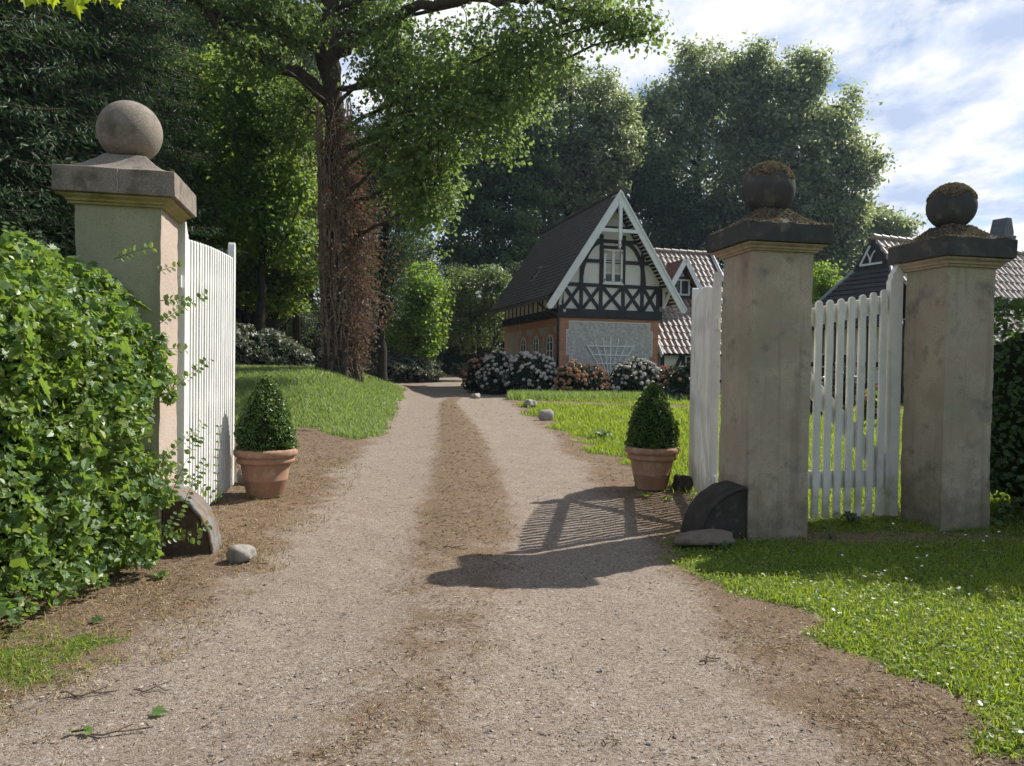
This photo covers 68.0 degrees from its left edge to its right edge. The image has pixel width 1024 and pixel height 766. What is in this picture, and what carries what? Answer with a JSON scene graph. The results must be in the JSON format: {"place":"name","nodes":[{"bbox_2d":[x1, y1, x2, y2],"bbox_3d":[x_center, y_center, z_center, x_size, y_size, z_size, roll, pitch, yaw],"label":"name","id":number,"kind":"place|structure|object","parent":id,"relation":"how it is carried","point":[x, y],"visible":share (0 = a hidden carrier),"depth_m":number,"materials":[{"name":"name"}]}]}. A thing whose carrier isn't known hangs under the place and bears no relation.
{"place":"outdoors","nodes":[
{"label":"outdoors","id":0,"kind":"place"},
{"bbox_2d":[0,373,1023,765],"bbox_3d":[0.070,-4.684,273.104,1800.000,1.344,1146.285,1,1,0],"label":"ground","id":1,"kind":"structure","parent":0,"point":[406,453],"depth_m":4.06,"materials":[{"name":"beige gravel"}]},
{"bbox_2d":[0,0,112,314],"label":"spruce tree","id":2,"kind":"object","parent":1,"relation":"on","point":[17,162],"visible":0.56,"depth_m":15.87,"materials":[{"name":"green plant"}]},
{"bbox_2d":[61,686,117,696],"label":"fallen twig","id":3,"kind":"object","parent":1,"relation":"on","point":[72,694],"visible":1,"depth_m":3.29,"materials":[{"name":"brown wood"}]},
{"bbox_2d":[0,0,190,312],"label":"spruce tree","id":4,"kind":"object","parent":1,"relation":"on","point":[55,73],"visible":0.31,"depth_m":17.13,"materials":[{"name":"green plant"}]},
{"bbox_2d":[8,0,185,20],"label":"overhanging maple","id":5,"kind":"object","parent":1,"relation":"on","point":[76,7],"visible":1,"depth_m":3.07,"materials":[{"name":"green plant"}]},
{"bbox_2d":[0,0,202,345],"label":"spruce tree","id":6,"kind":"object","parent":1,"relation":"on","point":[109,10],"visible":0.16,"depth_m":19.32,"materials":[{"name":"green plant"}]},
{"bbox_2d":[65,723,152,735],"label":"fallen twig","id":7,"kind":"object","parent":1,"relation":"on","point":[88,730],"visible":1,"depth_m":2.94,"materials":[{"name":"brown wood"}]},
{"bbox_2d":[0,221,221,629],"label":"hedge","id":8,"kind":"object","parent":1,"relation":"on","point":[52,451],"visible":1,"depth_m":4.58,"materials":[{"name":"green plant"}]},
{"bbox_2d":[0,511,224,692],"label":"lawn grass","id":9,"kind":"structure","parent":1,"relation":"on","point":[37,663],"depth_m":3.73,"materials":[{"name":"green plant"}]},
{"bbox_2d":[52,100,196,557],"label":"gate pillar","id":10,"kind":"structure","parent":1,"relation":"on","point":[122,193],"depth_m":5.56,"materials":[{"name":"paint"}]},
{"bbox_2d":[176,222,235,504],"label":"driveway gate","id":11,"kind":"structure","parent":10,"relation":"attached to","point":[206,330],"depth_m":7.13,"materials":[{"name":"white paint"}]},
{"bbox_2d":[2,0,246,262],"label":"spruce tree","id":12,"kind":"object","parent":1,"relation":"on","point":[155,62],"visible":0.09,"depth_m":22.23,"materials":[{"name":"green plant"}]},
{"bbox_2d":[38,0,227,247],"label":"spruce tree","id":13,"kind":"object","parent":1,"relation":"on","point":[158,107],"visible":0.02,"depth_m":28.26,"materials":[{"name":"green plant"}]},
{"bbox_2d":[133,680,171,692],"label":"fallen twig","id":14,"kind":"object","parent":1,"relation":"on","point":[152,688],"visible":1,"depth_m":3.33,"materials":[{"name":"brown wood"}]},
{"bbox_2d":[150,570,168,578],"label":"weed","id":15,"kind":"object","parent":1,"relation":"on","point":[159,575],"visible":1,"depth_m":5.10,"materials":[{"name":"green plant"}]},
{"bbox_2d":[149,704,170,715],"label":"fallen leaf","id":16,"kind":"object","parent":1,"relation":"on","point":[158,710],"visible":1,"depth_m":3.12,"materials":[{"name":"green plant"}]},
{"bbox_2d":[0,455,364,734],"bbox_3d":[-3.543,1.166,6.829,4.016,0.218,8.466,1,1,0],"label":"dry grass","id":17,"kind":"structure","parent":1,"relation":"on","point":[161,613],"depth_m":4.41,"materials":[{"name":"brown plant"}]},
{"bbox_2d":[141,0,239,319],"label":"spruce tree","id":18,"kind":"object","parent":1,"relation":"on","point":[186,28],"visible":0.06,"depth_m":31.39,"materials":[{"name":"green plant"}]},
{"bbox_2d":[162,484,221,555],"bbox_3d":[-2.469,1.080,5.875,0.379,0.551,0.376,1,1,-12],"label":"guard stone","id":19,"kind":"object","parent":1,"relation":"on","point":[198,509],"visible":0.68,"depth_m":5.72,"materials":[{"name":"grey stone"}]},
{"bbox_2d":[143,0,251,315],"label":"spruce tree","id":20,"kind":"object","parent":1,"relation":"on","point":[193,46],"visible":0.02,"depth_m":38.89,"materials":[{"name":"green plant"}]},
{"bbox_2d":[155,39,255,310],"bbox_3d":[-12.245,-6.842,29.951,4.758,13.375,3.467,1,1,0],"label":"maple tree","id":21,"kind":"object","parent":1,"relation":"on","point":[203,95],"visible":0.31,"depth_m":29.40,"materials":[{"name":"green plant"}]},
{"bbox_2d":[213,425,222,511],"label":"climbing weed","id":22,"kind":"object","parent":1,"relation":"on","point":[216,465],"visible":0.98,"depth_m":7.27,"materials":[{"name":"green plant"}]},
{"bbox_2d":[188,10,251,317],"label":"spruce tree","id":23,"kind":"object","parent":1,"relation":"on","point":[206,28],"visible":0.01,"depth_m":43.37,"materials":[{"name":"green plant"}]},
{"bbox_2d":[220,1,249,327],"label":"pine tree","id":24,"kind":"object","parent":1,"relation":"on","point":[246,319],"depth_m":40.77,"materials":[{"name":"green plant"}]},
{"bbox_2d":[236,468,243,483],"bbox_3d":[-3.036,1.080,8.773,0.274,0.244,0.258,1,1,-15],"label":"boulder","id":25,"kind":"object","parent":1,"relation":"on","point":[239,479],"visible":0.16,"depth_m":8.67,"materials":[{"name":"stone"}]},
{"bbox_2d":[226,544,256,563],"bbox_3d":[-1.982,1.255,5.553,0.189,0.152,0.157,1,1,8],"label":"boulder","id":26,"kind":"object","parent":1,"relation":"on","point":[240,553],"visible":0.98,"depth_m":5.50,"materials":[{"name":"stone"}]},
{"bbox_2d":[235,248,251,324],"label":"forest tree","id":27,"kind":"object","parent":1,"relation":"on","point":[243,318],"visible":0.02,"depth_m":40.21,"materials":[{"name":"green plant"}]},
{"bbox_2d":[188,34,318,332],"bbox_3d":[-8.965,-6.257,26.841,5.007,11.926,3.485,1,1,0],"label":"maple tree","id":28,"kind":"object","parent":1,"relation":"on","point":[260,175],"visible":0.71,"depth_m":26.39,"materials":[{"name":"green plant"}]},
{"bbox_2d":[204,0,317,331],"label":"pine tree","id":29,"kind":"object","parent":1,"relation":"on","point":[253,318],"visible":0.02,"depth_m":32.77,"materials":[{"name":"green plant"}]},
{"bbox_2d":[211,0,312,335],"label":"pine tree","id":30,"kind":"object","parent":1,"relation":"on","point":[267,322],"depth_m":35.75,"materials":[{"name":"green plant"}]},
{"bbox_2d":[233,373,299,498],"bbox_3d":[-2.632,0.548,8.110,0.696,1.317,0.701,1,1,0],"label":"potted boxwood","id":31,"kind":"object","parent":1,"relation":"on","point":[265,450],"visible":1,"depth_m":7.92,"materials":[{"name":"plant"}]},
{"bbox_2d":[235,322,314,366],"bbox_3d":[-8.093,-1.213,24.468,3.478,1.800,2.271,1,1,0],"label":"grey bush","id":32,"kind":"object","parent":1,"relation":"on","point":[253,347],"visible":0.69,"depth_m":23.97,"materials":[{"name":"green plant"}]},
{"bbox_2d":[227,108,325,338],"bbox_3d":[-9.684,-6.051,30.859,5.250,12.032,3.191,1,1,0],"label":"maple tree","id":33,"kind":"object","parent":1,"relation":"on","point":[283,285],"visible":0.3,"depth_m":30.54,"materials":[{"name":"green plant"}]},
{"bbox_2d":[280,45,316,333],"bbox_3d":[-11.630,-9.859,38.587,5.541,20.300,5.733,2,1,29],"label":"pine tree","id":34,"kind":"object","parent":1,"relation":"on","point":[286,320],"visible":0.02,"depth_m":38.80,"materials":[{"name":"green plant"}]},
{"bbox_2d":[279,257,319,345],"bbox_3d":[-10.494,-3.404,38.083,2.543,7.156,2.790,1,1,0],"label":"forest tree","id":35,"kind":"object","parent":1,"relation":"on","point":[308,320],"visible":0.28,"depth_m":37.89,"materials":[{"name":"green plant"}]},
{"bbox_2d":[283,0,324,344],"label":"pine tree","id":36,"kind":"object","parent":1,"relation":"on","point":[296,327],"visible":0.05,"depth_m":34.79,"materials":[{"name":"green plant"}]},
{"bbox_2d":[291,233,326,360],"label":"forest tree","id":37,"kind":"object","parent":1,"relation":"on","point":[318,343],"visible":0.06,"depth_m":41.22,"materials":[{"name":"green plant"}]},
{"bbox_2d":[290,6,345,362],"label":"pine tree","id":38,"kind":"object","parent":1,"relation":"on","point":[307,337],"visible":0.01,"depth_m":41.77,"materials":[{"name":"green plant"}]},
{"bbox_2d":[234,364,406,439],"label":"bank grass","id":39,"kind":"structure","parent":1,"relation":"on","point":[361,406],"depth_m":17.43,"materials":[{"name":"green plant"}]},
{"bbox_2d":[288,295,387,365],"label":"forest shrub","id":40,"kind":"object","parent":1,"relation":"on","point":[316,347],"visible":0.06,"depth_m":51.51,"materials":[{"name":"green plant"}]},
{"bbox_2d":[316,119,406,329],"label":"forest tree","id":41,"kind":"object","parent":1,"relation":"on","point":[372,199],"visible":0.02,"depth_m":49.39,"materials":[{"name":"green plant"}]},
{"bbox_2d":[358,249,388,360],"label":"forest tree","id":42,"kind":"object","parent":1,"relation":"on","point":[374,317],"visible":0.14,"depth_m":43.74,"materials":[{"name":"green plant"}]},
{"bbox_2d":[354,133,412,341],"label":"forest tree","id":43,"kind":"object","parent":1,"relation":"on","point":[379,235],"depth_m":61.39,"materials":[{"name":"green plant"}]},
{"bbox_2d":[351,29,432,380],"bbox_3d":[-4.726,-7.295,30.620,3.926,14.882,4.132,1,1,0],"label":"spruce tree","id":44,"kind":"object","parent":1,"relation":"on","point":[382,361],"visible":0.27,"depth_m":29.84,"materials":[{"name":"green plant"}]},
{"bbox_2d":[365,241,418,356],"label":"forest tree","id":45,"kind":"object","parent":1,"relation":"on","point":[390,348],"visible":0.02,"depth_m":45.69,"materials":[{"name":"green plant"}]},
{"bbox_2d":[360,354,446,381],"bbox_3d":[-5.388,-0.757,38.116,4.204,1.436,3.916,2,1,38],"label":"grey bush","id":46,"kind":"object","parent":1,"relation":"on","point":[405,369],"visible":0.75,"depth_m":37.13,"materials":[{"name":"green plant"}]},
{"bbox_2d":[373,172,435,324],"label":"forest tree","id":47,"kind":"object","parent":1,"relation":"on","point":[422,257],"visible":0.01,"depth_m":54.87,"materials":[{"name":"green plant"}]},
{"bbox_2d":[366,308,462,371],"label":"forest shrub","id":48,"kind":"object","parent":1,"relation":"on","point":[375,353],"visible":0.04,"depth_m":53.30,"materials":[{"name":"green plant"}]},
{"bbox_2d":[389,232,447,323],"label":"forest tree","id":49,"kind":"object","parent":1,"relation":"on","point":[425,254],"visible":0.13,"depth_m":70.89,"materials":[{"name":"green plant"}]},
{"bbox_2d":[161,0,677,383],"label":"oak tree","id":50,"kind":"object","parent":1,"relation":"on","point":[342,278],"visible":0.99,"depth_m":19.86,"materials":[{"name":"green plant"}]},
{"bbox_2d":[385,258,455,381],"bbox_3d":[-4.802,-3.082,38.257,3.862,6.443,3.579,1,1,0],"label":"young beech","id":51,"kind":"object","parent":1,"relation":"on","point":[421,298],"visible":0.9,"depth_m":37.58,"materials":[{"name":"green plant"}]},
{"bbox_2d":[424,338,476,373],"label":"forest shrub","id":52,"kind":"object","parent":1,"relation":"on","point":[448,361],"visible":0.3,"depth_m":51.47,"materials":[{"name":"green plant"}]},
{"bbox_2d":[432,261,480,345],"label":"forest tree","id":53,"kind":"object","parent":1,"relation":"on","point":[445,268],"visible":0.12,"depth_m":61.01,"materials":[{"name":"green plant"}]},
{"bbox_2d":[448,362,467,378],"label":"grey bush","id":54,"kind":"object","parent":1,"relation":"on","point":[456,369],"visible":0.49,"depth_m":39.71,"materials":[{"name":"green plant"}]},
{"bbox_2d":[448,292,480,364],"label":"forest tree","id":55,"kind":"object","parent":1,"relation":"on","point":[463,359],"visible":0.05,"depth_m":49.95,"materials":[{"name":"green plant"}]},
{"bbox_2d":[429,263,512,362],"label":"ornamental tree","id":56,"kind":"object","parent":1,"relation":"on","point":[467,310],"visible":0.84,"depth_m":40.39,"materials":[{"name":"green plant"}]},
{"bbox_2d":[461,353,493,391],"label":"rhododendron","id":57,"kind":"object","parent":1,"relation":"on","point":[469,378],"visible":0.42,"depth_m":28.27,"materials":[{"name":"green plant"}]},
{"bbox_2d":[475,350,513,393],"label":"rhododendron","id":58,"kind":"object","parent":1,"relation":"on","point":[490,380],"visible":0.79,"depth_m":27.14,"materials":[{"name":"white plant"}]},
{"bbox_2d":[427,30,569,356],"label":"tall beech","id":59,"kind":"object","parent":1,"relation":"on","point":[480,212],"visible":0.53,"depth_m":50.90,"materials":[{"name":"green plant"}]},
{"bbox_2d":[455,142,552,353],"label":"forest tree","id":60,"kind":"object","parent":1,"relation":"on","point":[508,209],"visible":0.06,"depth_m":55.42,"materials":[{"name":"green plant"}]},
{"bbox_2d":[487,258,522,355],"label":"forest tree","id":61,"kind":"object","parent":1,"relation":"on","point":[510,266],"visible":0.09,"depth_m":47.55,"materials":[{"name":"green plant"}]},
{"bbox_2d":[0,400,1023,765],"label":"needle litter","id":62,"kind":"object","parent":1,"relation":"on","point":[758,620],"visible":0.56,"depth_m":3.94,"materials":[{"name":"brown plant"}]},
{"bbox_2d":[499,351,557,391],"bbox_3d":[0.607,-0.339,26.776,2.125,1.609,1.772,1,1,0],"label":"rhododendron","id":63,"kind":"object","parent":1,"relation":"on","point":[528,370],"visible":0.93,"depth_m":26.36,"materials":[{"name":"white plant"}]},
{"bbox_2d":[524,399,536,406],"bbox_3d":[0.477,0.548,20.188,0.337,0.247,0.426,0,1,-25],"label":"boulder","id":64,"kind":"object","parent":1,"relation":"on","point":[530,402],"visible":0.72,"depth_m":20.05,"materials":[{"name":"stone"}]},
{"bbox_2d":[538,409,553,420],"bbox_3d":[0.748,0.722,16.695,0.326,0.296,0.240,0,1,-29],"label":"boulder","id":65,"kind":"object","parent":1,"relation":"on","point":[545,415],"visible":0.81,"depth_m":16.62,"materials":[{"name":"stone"}]},
{"bbox_2d":[504,38,646,250],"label":"tall beech","id":66,"kind":"object","parent":1,"relation":"on","point":[602,122],"visible":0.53,"depth_m":53.41,"materials":[{"name":"green plant"}]},
{"bbox_2d":[553,359,610,392],"bbox_3d":[2.397,-0.164,26.123,1.997,1.345,1.843,1,1,0],"label":"rhododendron","id":67,"kind":"object","parent":1,"relation":"on","point":[578,376],"visible":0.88,"depth_m":25.78,"materials":[{"name":"pink plant"}]},
{"bbox_2d":[487,188,686,391],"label":"timber framed lodge","id":68,"kind":"structure","parent":1,"relation":"on","point":[595,271],"depth_m":28.59,"materials":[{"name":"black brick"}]},
{"bbox_2d":[520,337,525,356],"bbox_3d":[0.496,-1.286,32.305,0.090,1.307,0.760,1,1,-16],"label":"window","id":69,"kind":"structure","parent":68,"relation":"in","point":[523,342],"depth_m":32.28,"materials":[{"name":"white paint"}]},
{"bbox_2d":[533,336,538,357],"bbox_3d":[0.978,-1.244,30.592,0.090,1.307,0.760,1,1,-16],"label":"window","id":70,"kind":"structure","parent":68,"relation":"in","point":[535,341],"depth_m":30.55,"materials":[{"name":"white paint"}]},
{"bbox_2d":[546,334,552,356],"bbox_3d":[1.459,-1.203,28.890,0.090,1.307,0.760,1,1,-16],"label":"window","id":71,"kind":"structure","parent":68,"relation":"in","point":[549,344],"depth_m":28.85,"materials":[{"name":"white paint"}]},
{"bbox_2d":[586,336,634,373],"bbox_3d":[3.699,-0.977,28.462,1.990,1.560,0.047,1,1,-16],"label":"fan trellis","id":72,"kind":"object","parent":68,"relation":"attached to","point":[605,354],"visible":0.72,"depth_m":28.44,"materials":[{"name":"paint"}]},
{"bbox_2d":[602,249,623,284],"bbox_3d":[3.789,-4.333,28.397,0.840,1.325,0.120,1,1,-16],"label":"window","id":73,"kind":"structure","parent":68,"relation":"in","point":[612,272],"depth_m":28.39,"materials":[{"name":"white paint"}]},
{"bbox_2d":[590,430,613,436],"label":"weed","id":74,"kind":"object","parent":1,"relation":"on","point":[598,432],"visible":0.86,"depth_m":13.53,"materials":[{"name":"green plant"}]},
{"bbox_2d":[605,356,659,392],"bbox_3d":[4.145,-0.211,26.552,2.056,1.452,1.786,1,1,0],"label":"rhododendron","id":75,"kind":"object","parent":1,"relation":"on","point":[629,375],"visible":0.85,"depth_m":26.16,"materials":[{"name":"white plant"}]},
{"bbox_2d":[604,120,683,248],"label":"forest tree","id":76,"kind":"object","parent":1,"relation":"on","point":[653,189],"visible":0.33,"depth_m":56.28,"materials":[{"name":"green plant"}]},
{"bbox_2d":[624,381,681,490],"bbox_3d":[1.639,0.601,8.867,0.671,1.257,0.656,0,2,-42],"label":"potted boxwood","id":77,"kind":"object","parent":1,"relation":"on","point":[651,449],"visible":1,"depth_m":8.68,"materials":[{"name":"plant"}]},
{"bbox_2d":[652,365,675,391],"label":"rhododendron","id":78,"kind":"object","parent":1,"relation":"on","point":[663,374],"visible":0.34,"depth_m":27.23,"materials":[{"name":"green plant"}]},
{"bbox_2d":[661,360,690,399],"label":"rhododendron","id":79,"kind":"object","parent":1,"relation":"on","point":[679,381],"visible":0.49,"depth_m":24.69,"materials":[{"name":"green plant"}]},
{"bbox_2d":[633,170,722,250],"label":"forest tree","id":80,"kind":"object","parent":1,"relation":"on","point":[675,207],"visible":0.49,"depth_m":60.09,"materials":[{"name":"green plant"}]},
{"bbox_2d":[672,474,692,491],"bbox_3d":[1.970,1.173,8.749,0.221,0.242,0.220,0,1,-18],"label":"boulder","id":81,"kind":"object","parent":1,"relation":"on","point":[681,481],"visible":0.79,"depth_m":8.66,"materials":[{"name":"stone"}]},
{"bbox_2d":[654,248,723,392],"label":"tiled cottage","id":82,"kind":"structure","parent":1,"relation":"on","point":[687,271],"depth_m":30.95,"materials":[{"name":"tile"}]},
{"bbox_2d":[623,32,783,260],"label":"broad beech","id":83,"kind":"object","parent":1,"relation":"on","point":[704,93],"visible":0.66,"depth_m":60.99,"materials":[{"name":"green plant"}]},
{"bbox_2d":[672,529,735,545],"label":"flat boulder","id":84,"kind":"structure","parent":1,"relation":"on","point":[702,537],"depth_m":6.18,"materials":[{"name":"stone"}]},
{"bbox_2d":[680,199,743,270],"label":"forest tree","id":85,"kind":"object","parent":1,"relation":"on","point":[721,215],"visible":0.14,"depth_m":60.62,"materials":[{"name":"green plant"}]},
{"bbox_2d":[680,480,747,539],"bbox_3d":[1.751,1.135,6.611,0.459,0.517,0.377,1,1,-11],"label":"guard stone","id":86,"kind":"object","parent":1,"relation":"on","point":[721,505],"visible":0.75,"depth_m":6.48,"materials":[{"name":"grey stone"}]},
{"bbox_2d":[707,160,833,539],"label":"gate pillar","id":87,"kind":"structure","parent":1,"relation":"on","point":[768,248],"depth_m":6.52,"materials":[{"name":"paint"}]},
{"bbox_2d":[688,272,721,493],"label":"driveway gate","id":88,"kind":"structure","parent":87,"relation":"attached to","point":[704,386],"depth_m":7.66,"materials":[{"name":"paint"}]},
{"bbox_2d":[518,393,1022,507],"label":"lawn grass","id":89,"kind":"structure","parent":1,"relation":"on","point":[571,412],"depth_m":15.03,"materials":[{"name":"green plant"}]},
{"bbox_2d":[732,187,809,221],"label":"forest tree","id":90,"kind":"object","parent":1,"relation":"on","point":[790,206],"visible":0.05,"depth_m":58.78,"materials":[{"name":"green plant"}]},
{"bbox_2d":[717,30,901,296],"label":"broad beech","id":91,"kind":"object","parent":1,"relation":"on","point":[828,158],"visible":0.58,"depth_m":60.05,"materials":[{"name":"green plant"}]},
{"bbox_2d":[812,258,843,303],"bbox_3d":[11.728,-1.994,28.951,2.293,5.489,1.903,1,1,0],"label":"young beech","id":92,"kind":"object","parent":1,"relation":"on","point":[824,285],"visible":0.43,"depth_m":28.62,"materials":[{"name":"green plant"}]},
{"bbox_2d":[810,364,856,413],"bbox_3d":[8.283,0.138,19.773,1.900,1.442,1.090,0,1,-39],"label":"dark bush","id":93,"kind":"object","parent":1,"relation":"on","point":[833,387],"visible":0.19,"depth_m":19.70,"materials":[{"name":"green plant"}]},
{"bbox_2d":[812,204,870,304],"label":"forest tree","id":94,"kind":"object","parent":1,"relation":"on","point":[842,242],"visible":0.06,"depth_m":60.26,"materials":[{"name":"green plant"}]},
{"bbox_2d":[664,523,1023,737],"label":"daisies","id":95,"kind":"object","parent":1,"relation":"on","point":[979,701],"visible":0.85,"depth_m":4.95,"materials":[{"name":"white plant"}]},
{"bbox_2d":[833,511,863,522],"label":"weed","id":96,"kind":"object","parent":1,"relation":"on","point":[849,516],"visible":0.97,"depth_m":7.17,"materials":[{"name":"green plant"}]},
{"bbox_2d":[855,385,877,420],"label":"green bush","id":97,"kind":"object","parent":1,"relation":"on","point":[865,400],"visible":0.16,"depth_m":16.22,"materials":[{"name":"green plant"}]},
{"bbox_2d":[832,202,927,274],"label":"beech","id":98,"kind":"object","parent":1,"relation":"on","point":[884,220],"visible":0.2,"depth_m":62.55,"materials":[{"name":"green plant"}]},
{"bbox_2d":[811,217,1023,404],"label":"hipped farmhouse","id":99,"kind":"object","parent":1,"relation":"on","point":[868,275],"visible":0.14,"depth_m":26.12,"materials":[{"name":"cream plaster"},{"name":"brown clay tile"},{"name":"black timber"}]},
{"bbox_2d":[888,182,1017,530],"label":"gate pillar","id":100,"kind":"structure","parent":1,"relation":"on","point":[950,262],"depth_m":6.99,"materials":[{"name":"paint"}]},
{"bbox_2d":[808,264,903,517],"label":"pedestrian gate","id":101,"kind":"structure","parent":100,"relation":"attached to","point":[880,472],"depth_m":7.31,"materials":[{"name":"paint"}]},
{"bbox_2d":[989,296,1023,525],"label":"hedge","id":102,"kind":"object","parent":1,"relation":"on","point":[1006,476],"visible":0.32,"depth_m":7.49,"materials":[{"name":"green plant"}]},
{"bbox_2d":[506,388,689,401],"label":"long grass","id":103,"kind":"structure","parent":0,"point":[513,394],"depth_m":24.11,"materials":[{"name":"green plant"}]},
{"bbox_2d":[173,0,1023,358],"label":"sky","id":104,"kind":"structure","parent":0,"point":[947,76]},
{"bbox_2d":[654,492,1023,760],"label":"lawn grass","id":105,"kind":"structure","parent":0,"point":[1000,682],"depth_m":4.91,"materials":[{"name":"green plant"}]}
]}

